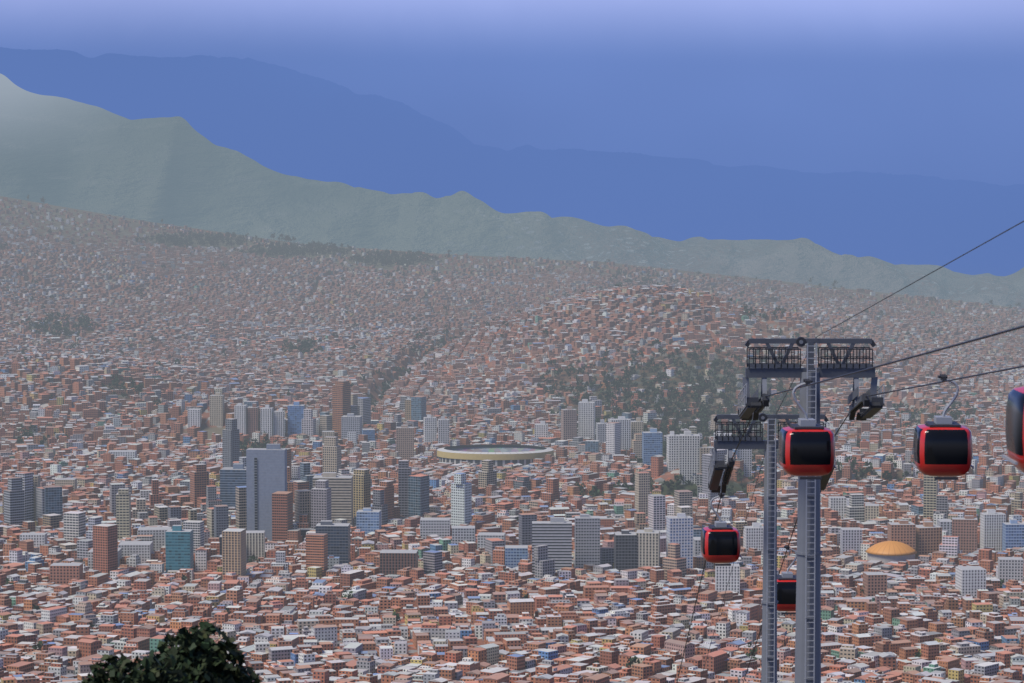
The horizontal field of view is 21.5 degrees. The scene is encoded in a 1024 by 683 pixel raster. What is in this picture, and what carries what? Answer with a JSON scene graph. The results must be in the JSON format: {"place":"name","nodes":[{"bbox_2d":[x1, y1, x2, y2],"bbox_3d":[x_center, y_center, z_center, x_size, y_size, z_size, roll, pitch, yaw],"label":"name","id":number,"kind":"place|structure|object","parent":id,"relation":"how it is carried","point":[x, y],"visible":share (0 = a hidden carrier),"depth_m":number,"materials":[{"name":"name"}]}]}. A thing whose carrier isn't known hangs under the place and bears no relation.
{"place":"outdoors","nodes":[
{"label":"outdoors","id":0,"kind":"place"},
{"bbox_2d":[0,0,1023,669],"bbox_3d":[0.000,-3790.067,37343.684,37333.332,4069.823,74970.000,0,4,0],"label":"hillside ground","id":1,"kind":"structure","parent":0,"point":[876,146],"depth_m":18637.52,"materials":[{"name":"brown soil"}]},
{"bbox_2d":[73,653,134,682],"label":"tree","id":2,"kind":"object","parent":1,"relation":"on","point":[117,668],"visible":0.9,"depth_m":60.10,"materials":[{"name":"green plant"}]},
{"bbox_2d":[122,649,197,682],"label":"tree","id":3,"kind":"object","parent":1,"relation":"on","point":[152,672],"visible":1,"depth_m":56.95,"materials":[{"name":"green plant"}]},
{"bbox_2d":[153,626,229,682],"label":"tree","id":4,"kind":"object","parent":1,"relation":"on","point":[205,661],"visible":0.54,"depth_m":59.49,"materials":[{"name":"green plant"}]},
{"bbox_2d":[173,621,261,682],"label":"tree","id":5,"kind":"object","parent":1,"relation":"on","point":[237,673],"visible":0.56,"depth_m":60.02,"materials":[{"name":"green plant"}]},
{"bbox_2d":[437,444,553,466],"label":"stadium","id":6,"kind":"object","parent":1,"relation":"on","point":[502,454],"visible":0.77,"depth_m":3919.90,"materials":[{"name":"grey concrete"}]},
{"bbox_2d":[0,195,1021,667],"bbox_3d":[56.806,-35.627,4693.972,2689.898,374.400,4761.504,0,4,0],"label":"trees","id":7,"kind":"object","parent":1,"relation":"on","point":[702,385],"visible":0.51,"depth_m":4675.87,"materials":[{"name":"green plant"}]},
{"bbox_2d":[0,197,1023,682],"bbox_3d":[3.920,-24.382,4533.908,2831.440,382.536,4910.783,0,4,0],"label":"city buildings","id":8,"kind":"structure","parent":1,"relation":"on","point":[32,499],"depth_m":3596.29,"materials":[{"name":"brown brick"}]},
{"bbox_2d":[0,285,1023,682],"bbox_3d":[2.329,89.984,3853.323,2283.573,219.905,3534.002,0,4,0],"label":"city pitched roofs","id":9,"kind":"structure","parent":1,"relation":"on","point":[488,639],"depth_m":3023.33,"materials":[{"name":"brown tile"}]},
{"bbox_2d":[0,286,1023,682],"bbox_3d":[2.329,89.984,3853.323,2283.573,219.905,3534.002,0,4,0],"label":"pitched roof ends","id":10,"kind":"object","parent":1,"relation":"on","point":[502,488],"visible":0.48,"depth_m":3475.20,"materials":[{"name":"brown brick"}]},
{"bbox_2d":[20,393,1023,597],"bbox_3d":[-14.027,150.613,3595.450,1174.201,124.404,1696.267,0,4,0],"label":"high-rise buildings","id":11,"kind":"structure","parent":1,"relation":"on","point":[261,476],"depth_m":3029.95,"materials":[{"name":"grey concrete"}]},
{"bbox_2d":[708,413,834,682],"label":"pylon","id":12,"kind":"object","parent":1,"relation":"on","point":[769,600],"visible":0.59,"depth_m":149.70,"materials":[{"name":"metal"}]},
{"bbox_2d":[738,337,884,682],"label":"pylon","id":13,"kind":"object","parent":1,"relation":"on","point":[808,551],"visible":0.89,"depth_m":131.53,"materials":[{"name":"metal"}]},
{"bbox_2d":[676,221,1023,682],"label":"cables","id":14,"kind":"object","parent":13,"relation":"attached to","point":[973,340],"visible":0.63,"depth_m":105.55,"materials":[{"name":"grey metal"}]},
{"bbox_2d":[699,493,741,565],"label":"cabin","id":15,"kind":"object","parent":14,"relation":"hanging from","point":[720,541],"visible":0.99,"depth_m":153.72,"materials":[{"name":"red"}]},
{"bbox_2d":[777,545,796,613],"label":"cabin","id":16,"kind":"object","parent":14,"relation":"hanging from","point":[786,591],"visible":0.56,"depth_m":163.34,"materials":[{"name":"red"}]},
{"bbox_2d":[777,379,836,479],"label":"cabin","id":17,"kind":"object","parent":14,"relation":"hanging from","point":[806,446],"visible":1,"depth_m":110.13,"materials":[{"name":"red"}]},
{"bbox_2d":[911,374,973,479],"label":"cabin","id":18,"kind":"object","parent":14,"relation":"hanging from","point":[942,445],"visible":0.97,"depth_m":105.10,"materials":[{"name":"red"}]},
{"bbox_2d":[1002,386,1023,472],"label":"cabin","id":19,"kind":"object","parent":14,"relation":"hanging from","point":[1014,428],"visible":1,"depth_m":59.41,"materials":[{"name":"red metal"}]},
{"bbox_2d":[865,541,916,563],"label":"domed building","id":20,"kind":"structure","parent":1,"relation":"on","point":[888,551],"depth_m":2975.09,"materials":[{"name":"orange metal"}]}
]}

